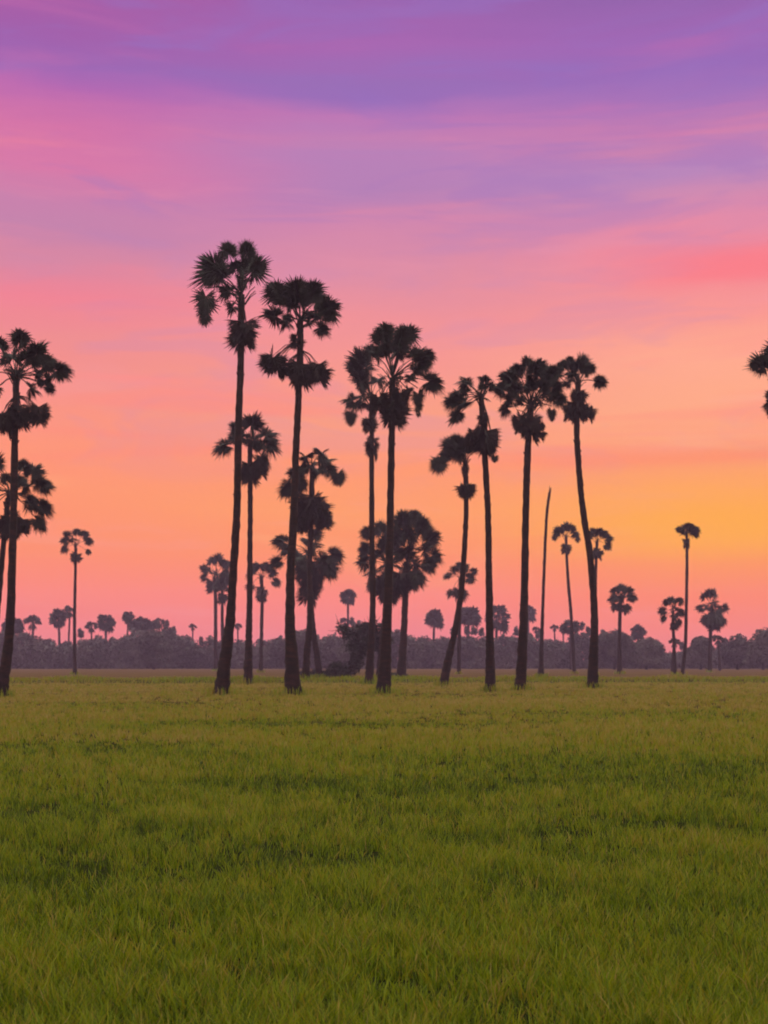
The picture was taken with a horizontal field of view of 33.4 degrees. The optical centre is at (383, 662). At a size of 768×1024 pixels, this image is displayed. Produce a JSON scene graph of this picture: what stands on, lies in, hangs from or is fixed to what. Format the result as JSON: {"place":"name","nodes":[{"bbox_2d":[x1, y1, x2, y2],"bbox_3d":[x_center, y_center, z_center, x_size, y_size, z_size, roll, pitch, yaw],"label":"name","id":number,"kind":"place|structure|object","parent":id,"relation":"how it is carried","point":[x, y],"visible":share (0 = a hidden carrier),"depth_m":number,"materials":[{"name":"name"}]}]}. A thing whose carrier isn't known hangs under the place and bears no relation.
{"place":"outdoors","nodes":[
{"label":"outdoors","id":0,"kind":"place"},
{"bbox_2d":[127,616,151,634],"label":"tree","id":1,"kind":"object","parent":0,"point":[141,623],"visible":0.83,"depth_m":314.69,"materials":[{"name":"plant"}]},
{"bbox_2d":[0,668,767,1023],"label":"ground","id":2,"kind":"structure","parent":0,"point":[134,674],"depth_m":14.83,"materials":[{"name":"green plant"}]},
{"bbox_2d":[1,618,25,634],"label":"palm tree","id":3,"kind":"object","parent":2,"relation":"on","point":[18,626],"visible":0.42,"depth_m":310.95,"materials":[{"name":"grey plant"}]},
{"bbox_2d":[0,451,55,606],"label":"palm tree","id":4,"kind":"object","parent":2,"relation":"on","point":[42,507],"visible":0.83,"depth_m":68.03,"materials":[{"name":"black plant"}]},
{"bbox_2d":[23,614,41,639],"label":"palm tree","id":5,"kind":"object","parent":2,"relation":"on","point":[33,619],"visible":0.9,"depth_m":311.42,"materials":[{"name":"grey plant"}]},
{"bbox_2d":[0,328,74,697],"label":"palm tree","id":6,"kind":"object","parent":2,"relation":"on","point":[15,417],"visible":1,"depth_m":53.00,"materials":[{"name":"black plant"}]},
{"bbox_2d":[48,608,69,642],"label":"palm tree","id":7,"kind":"object","parent":2,"relation":"on","point":[57,617],"visible":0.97,"depth_m":315.07,"materials":[{"name":"grey plant"}]},
{"bbox_2d":[61,605,72,641],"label":"palm tree","id":8,"kind":"object","parent":2,"relation":"on","point":[68,608],"visible":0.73,"depth_m":319.93,"materials":[{"name":"grey plant"}]},
{"bbox_2d":[58,528,93,674],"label":"palm tree","id":9,"kind":"object","parent":2,"relation":"on","point":[76,557],"visible":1,"depth_m":157.83,"materials":[{"name":"black plant"}]},
{"bbox_2d":[84,621,98,640],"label":"palm tree","id":10,"kind":"object","parent":2,"relation":"on","point":[88,626],"visible":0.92,"depth_m":315.67,"materials":[{"name":"grey plant"}]},
{"bbox_2d":[97,614,115,639],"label":"palm tree","id":11,"kind":"object","parent":2,"relation":"on","point":[106,623],"visible":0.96,"depth_m":319.29,"materials":[{"name":"grey plant"}]},
{"bbox_2d":[121,611,134,633],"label":"palm tree","id":12,"kind":"object","parent":2,"relation":"on","point":[127,617],"visible":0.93,"depth_m":315.18,"materials":[{"name":"grey plant"}]},
{"bbox_2d":[136,628,173,668],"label":"broadleaf tree","id":13,"kind":"object","parent":2,"relation":"on","point":[155,648],"visible":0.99,"depth_m":271.40,"materials":[{"name":"grey plant"}]},
{"bbox_2d":[153,618,164,631],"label":"palm tree","id":14,"kind":"object","parent":2,"relation":"on","point":[162,621],"visible":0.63,"depth_m":315.77,"materials":[{"name":"grey plant"}]},
{"bbox_2d":[188,623,196,638],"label":"palm tree","id":15,"kind":"object","parent":2,"relation":"on","point":[192,626],"visible":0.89,"depth_m":315.76,"materials":[{"name":"grey plant"}]},
{"bbox_2d":[199,552,229,668],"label":"palm tree","id":16,"kind":"object","parent":2,"relation":"on","point":[224,564],"visible":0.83,"depth_m":223.88,"materials":[{"name":"black plant"}]},
{"bbox_2d":[212,572,228,644],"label":"palm tree","id":17,"kind":"object","parent":2,"relation":"on","point":[223,580],"visible":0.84,"depth_m":213.68,"materials":[{"name":"grey plant"}]},
{"bbox_2d":[187,237,272,695],"bbox_3d":[-7.011,-8.719,57.718,4.074,20.633,3.928,0,0,0],"label":"palm tree","id":18,"kind":"object","parent":2,"relation":"on","point":[242,335],"visible":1,"depth_m":57.78,"materials":[{"name":"black plant"}]},
{"bbox_2d":[235,623,241,639],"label":"palm tree","id":19,"kind":"object","parent":2,"relation":"on","point":[237,625],"visible":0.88,"depth_m":319.95,"materials":[{"name":"grey plant"}]},
{"bbox_2d":[211,410,282,684],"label":"palm tree","id":20,"kind":"object","parent":2,"relation":"on","point":[253,472],"visible":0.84,"depth_m":87.90,"materials":[{"name":"black plant"}]},
{"bbox_2d":[244,561,281,672],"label":"palm tree","id":21,"kind":"object","parent":2,"relation":"on","point":[261,592],"visible":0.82,"depth_m":188.44,"materials":[{"name":"black plant"}]},
{"bbox_2d":[255,275,342,694],"bbox_3d":[-3.870,-7.916,58.365,4.238,18.986,3.560,0,0,0],"label":"palm tree","id":22,"kind":"object","parent":2,"relation":"on","point":[295,295],"visible":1,"depth_m":58.11,"materials":[{"name":"black plant"}]},
{"bbox_2d":[267,528,345,674],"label":"palm tree","id":23,"kind":"object","parent":2,"relation":"on","point":[325,564],"visible":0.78,"depth_m":124.44,"materials":[{"name":"black plant"}]},
{"bbox_2d":[296,628,322,665],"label":"broadleaf tree","id":24,"kind":"object","parent":2,"relation":"on","point":[300,637],"visible":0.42,"depth_m":271.16,"materials":[{"name":"grey plant"}]},
{"bbox_2d":[274,448,347,677],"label":"palm tree","id":25,"kind":"object","parent":2,"relation":"on","point":[314,512],"visible":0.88,"depth_m":91.56,"materials":[{"name":"black plant"}]},
{"bbox_2d":[299,669,325,677],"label":"bush","id":26,"kind":"object","parent":2,"relation":"on","point":[313,671],"visible":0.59,"depth_m":125.37,"materials":[{"name":"grey plant"}]},
{"bbox_2d":[324,661,353,677],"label":"bush","id":27,"kind":"object","parent":2,"relation":"on","point":[335,669],"visible":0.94,"depth_m":124.23,"materials":[{"name":"grey plant"}]},
{"bbox_2d":[340,618,349,625],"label":"palm tree","id":28,"kind":"object","parent":2,"relation":"on","point":[342,620],"visible":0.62,"depth_m":315.58,"materials":[{"name":"grey plant"}]},
{"bbox_2d":[339,589,357,625],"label":"palm tree","id":29,"kind":"object","parent":2,"relation":"on","point":[348,596],"visible":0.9,"depth_m":311.01,"materials":[{"name":"grey plant"}]},
{"bbox_2d":[335,633,366,665],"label":"broadleaf tree","id":30,"kind":"object","parent":2,"relation":"on","point":[342,654],"visible":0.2,"depth_m":270.95,"materials":[{"name":"grey plant"}]},
{"bbox_2d":[339,342,387,683],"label":"palm tree","id":31,"kind":"object","parent":2,"relation":"on","point":[359,363],"visible":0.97,"depth_m":84.74,"materials":[{"name":"black plant"}]},
{"bbox_2d":[334,614,394,676],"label":"bush","id":32,"kind":"object","parent":2,"relation":"on","point":[359,641],"visible":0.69,"depth_m":125.70,"materials":[{"name":"black plant"}]},
{"bbox_2d":[354,519,404,675],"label":"palm tree","id":33,"kind":"object","parent":2,"relation":"on","point":[363,549],"visible":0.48,"depth_m":123.79,"materials":[{"name":"black plant"}]},
{"bbox_2d":[0,617,767,668],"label":"distant woods","id":34,"kind":"object","parent":2,"relation":"on","point":[124,652],"visible":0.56,"depth_m":298.91,"materials":[{"name":"grey plant"}]},
{"bbox_2d":[367,321,445,693],"bbox_3d":[1.079,-7.238,59.578,3.848,17.622,4.802,0,0,0],"label":"palm tree","id":35,"kind":"object","parent":2,"relation":"on","point":[393,407],"visible":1,"depth_m":59.53,"materials":[{"name":"black plant"}]},
{"bbox_2d":[382,508,444,677],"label":"palm tree","id":36,"kind":"object","parent":2,"relation":"on","point":[411,526],"visible":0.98,"depth_m":112.33,"materials":[{"name":"black plant"}]},
{"bbox_2d":[424,608,444,668],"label":"palm tree","id":37,"kind":"object","parent":2,"relation":"on","point":[434,618],"visible":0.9,"depth_m":310.85,"materials":[{"name":"grey plant"}]},
{"bbox_2d":[427,433,477,686],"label":"palm tree","id":38,"kind":"object","parent":2,"relation":"on","point":[453,448],"visible":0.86,"depth_m":79.47,"materials":[{"name":"black plant"}]},
{"bbox_2d":[442,561,478,672],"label":"palm tree","id":39,"kind":"object","parent":2,"relation":"on","point":[470,577],"visible":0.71,"depth_m":163.03,"materials":[{"name":"black plant"}]},
{"bbox_2d":[454,605,481,635],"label":"palm tree","id":40,"kind":"object","parent":2,"relation":"on","point":[471,616],"visible":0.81,"depth_m":311.15,"materials":[{"name":"grey plant"}]},
{"bbox_2d":[441,375,501,691],"bbox_3d":[4.362,-6.369,62.743,3.026,15.843,2.897,0,0,-24],"label":"palm tree","id":41,"kind":"object","parent":2,"relation":"on","point":[482,440],"visible":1,"depth_m":62.69,"materials":[{"name":"black plant"}]},
{"bbox_2d":[484,604,510,639],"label":"palm tree","id":42,"kind":"object","parent":2,"relation":"on","point":[502,625],"visible":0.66,"depth_m":314.88,"materials":[{"name":"grey plant"}]},
{"bbox_2d":[488,354,568,689],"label":"palm tree","id":43,"kind":"object","parent":2,"relation":"on","point":[544,380],"visible":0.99,"depth_m":66.13,"materials":[{"name":"black plant"}]},
{"bbox_2d":[527,605,536,636],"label":"palm tree","id":44,"kind":"object","parent":2,"relation":"on","point":[531,614],"visible":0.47,"depth_m":399.36,"materials":[{"name":"grey plant"}]},
{"bbox_2d":[532,627,539,668],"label":"palm tree","id":45,"kind":"object","parent":2,"relation":"on","point":[534,629],"visible":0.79,"depth_m":311.50,"materials":[{"name":"grey plant"}]},
{"bbox_2d":[538,485,550,673],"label":"dead palm pole","id":46,"kind":"object","parent":2,"relation":"on","point":[541,661],"visible":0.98,"depth_m":131.86,"materials":[{"name":"brown plant"}]},
{"bbox_2d":[550,624,558,638],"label":"palm tree","id":47,"kind":"object","parent":2,"relation":"on","point":[554,627],"visible":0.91,"depth_m":319.90,"materials":[{"name":"grey plant"}]},
{"bbox_2d":[551,521,580,673],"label":"palm tree","id":48,"kind":"object","parent":2,"relation":"on","point":[562,529],"visible":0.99,"depth_m":169.03,"materials":[{"name":"black plant"}]},
{"bbox_2d":[559,619,579,669],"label":"palm tree","id":49,"kind":"object","parent":2,"relation":"on","point":[564,628],"visible":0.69,"depth_m":266.44,"materials":[{"name":"grey plant"}]},
{"bbox_2d":[555,351,607,688],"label":"palm tree","id":50,"kind":"object","parent":2,"relation":"on","point":[577,410],"visible":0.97,"depth_m":72.15,"materials":[{"name":"black plant"}]},
{"bbox_2d":[589,527,614,591],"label":"palm tree","id":51,"kind":"object","parent":2,"relation":"on","point":[607,537],"visible":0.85,"depth_m":152.93,"materials":[{"name":"black plant"}]},
{"bbox_2d":[598,628,636,669],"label":"broadleaf tree","id":52,"kind":"object","parent":2,"relation":"on","point":[608,642],"visible":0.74,"depth_m":265.19,"materials":[{"name":"grey plant"}]},
{"bbox_2d":[607,583,638,673],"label":"palm tree","id":53,"kind":"object","parent":2,"relation":"on","point":[620,608],"visible":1,"depth_m":168.83,"materials":[{"name":"black plant"}]},
{"bbox_2d":[630,624,647,668],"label":"palm tree","id":54,"kind":"object","parent":2,"relation":"on","point":[640,630],"visible":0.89,"depth_m":311.17,"materials":[{"name":"grey plant"}]},
{"bbox_2d":[625,637,666,669],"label":"broadleaf tree","id":55,"kind":"object","parent":2,"relation":"on","point":[650,651],"visible":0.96,"depth_m":264.64,"materials":[{"name":"grey plant"}]},
{"bbox_2d":[656,596,684,674],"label":"palm tree","id":56,"kind":"object","parent":2,"relation":"on","point":[675,623],"visible":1,"depth_m":152.80,"materials":[{"name":"black plant"}]},
{"bbox_2d":[669,638,679,671],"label":"palm tree","id":57,"kind":"object","parent":2,"relation":"on","point":[678,642],"visible":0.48,"depth_m":208.53,"materials":[{"name":"grey plant"}]},
{"bbox_2d":[674,522,701,674],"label":"palm tree","id":58,"kind":"object","parent":2,"relation":"on","point":[688,528],"visible":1,"depth_m":147.78,"materials":[{"name":"black plant"}]},
{"bbox_2d":[686,635,714,669],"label":"broadleaf tree","id":59,"kind":"object","parent":2,"relation":"on","point":[697,650],"visible":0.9,"depth_m":265.44,"materials":[{"name":"grey plant"}]},
{"bbox_2d":[694,588,729,671],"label":"palm tree","id":60,"kind":"object","parent":2,"relation":"on","point":[712,620],"visible":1,"depth_m":196.41,"materials":[{"name":"black plant"}]},
{"bbox_2d":[712,635,724,670],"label":"palm tree","id":61,"kind":"object","parent":2,"relation":"on","point":[718,642],"visible":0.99,"depth_m":228.45,"materials":[{"name":"grey plant"}]},
{"bbox_2d":[720,633,749,669],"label":"broadleaf tree","id":62,"kind":"object","parent":2,"relation":"on","point":[733,654],"visible":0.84,"depth_m":265.27,"materials":[{"name":"grey plant"}]},
{"bbox_2d":[742,627,767,669],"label":"broadleaf tree","id":63,"kind":"object","parent":2,"relation":"on","point":[756,653],"visible":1,"depth_m":259.62,"materials":[{"name":"grey plant"}]},
{"bbox_2d":[742,338,767,418],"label":"palm tree","id":64,"kind":"object","parent":2,"relation":"on","point":[758,364],"visible":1,"depth_m":58.66,"materials":[{"name":"black plant"}]},
{"bbox_2d":[0,668,767,697],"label":"bund grass","id":65,"kind":"structure","parent":0,"point":[315,678],"depth_m":90.23,"materials":[{"name":"green plant"}]},
{"bbox_2d":[0,0,767,659],"label":"sky","id":66,"kind":"structure","parent":0,"point":[505,181],"materials":[{"name":"pink"}]}
]}

